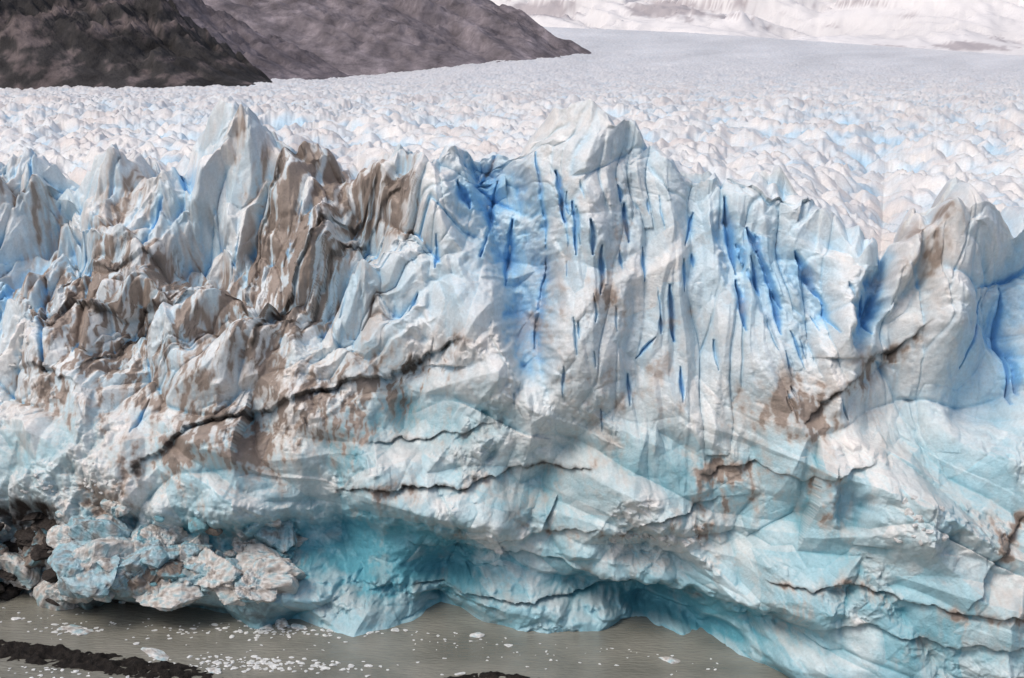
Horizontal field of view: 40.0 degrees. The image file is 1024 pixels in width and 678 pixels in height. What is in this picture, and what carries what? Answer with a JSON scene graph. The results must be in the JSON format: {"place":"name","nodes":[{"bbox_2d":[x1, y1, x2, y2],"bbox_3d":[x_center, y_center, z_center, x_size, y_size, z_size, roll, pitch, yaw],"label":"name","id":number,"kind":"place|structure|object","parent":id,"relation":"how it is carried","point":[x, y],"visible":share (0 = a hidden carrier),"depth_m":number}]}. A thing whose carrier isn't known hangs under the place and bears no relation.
{"place":"outdoors","nodes":[
{"label":"outdoors","id":0,"kind":"place"},
{"bbox_2d":[0,0,271,89],"bbox_3d":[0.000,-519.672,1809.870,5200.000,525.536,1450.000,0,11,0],"label":"forested hill","id":1,"kind":"structure","parent":0,"point":[116,44],"depth_m":1204.49},
{"bbox_2d":[167,0,353,79],"bbox_3d":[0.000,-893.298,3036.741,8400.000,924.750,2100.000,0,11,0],"label":"bare hill","id":2,"kind":"structure","parent":0,"point":[269,56],"depth_m":2490.58},
{"bbox_2d":[0,593,788,677],"bbox_3d":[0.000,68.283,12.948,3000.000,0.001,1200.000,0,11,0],"label":"water","id":3,"kind":"structure","parent":0,"point":[641,638],"depth_m":173.26},
{"bbox_2d":[0,639,223,677],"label":"gravel bank","id":4,"kind":"structure","parent":3,"relation":"in","point":[62,654],"depth_m":167.81},
{"bbox_2d":[0,607,717,677],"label":"ice floes","id":5,"kind":"object","parent":3,"relation":"on","point":[158,654],"visible":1,"depth_m":171.09},
{"bbox_2d":[447,671,529,677],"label":"gravel bank","id":6,"kind":"structure","parent":3,"relation":"in","point":[491,674],"depth_m":164.37},
{"bbox_2d":[203,0,590,75],"bbox_3d":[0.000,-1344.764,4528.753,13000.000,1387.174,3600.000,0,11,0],"label":"bare hill","id":7,"kind":"structure","parent":0,"point":[362,37],"depth_m":3218.91},
{"bbox_2d":[0,27,1023,677],"bbox_3d":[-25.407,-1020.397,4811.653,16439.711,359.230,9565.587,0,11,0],"label":"glacier","id":8,"kind":"object","parent":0,"point":[516,345],"visible":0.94,"depth_m":179.75},
{"bbox_2d":[0,511,59,605],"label":"moraine boulders","id":9,"kind":"object","parent":8,"relation":"on","point":[25,537],"visible":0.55,"depth_m":187.61},
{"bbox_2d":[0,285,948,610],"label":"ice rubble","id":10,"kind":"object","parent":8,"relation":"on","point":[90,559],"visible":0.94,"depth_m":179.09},
{"bbox_2d":[491,0,1023,55],"bbox_3d":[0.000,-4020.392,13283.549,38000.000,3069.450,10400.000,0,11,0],"label":"snow mountain","id":11,"kind":"structure","parent":0,"point":[989,26],"depth_m":10185.36}
]}

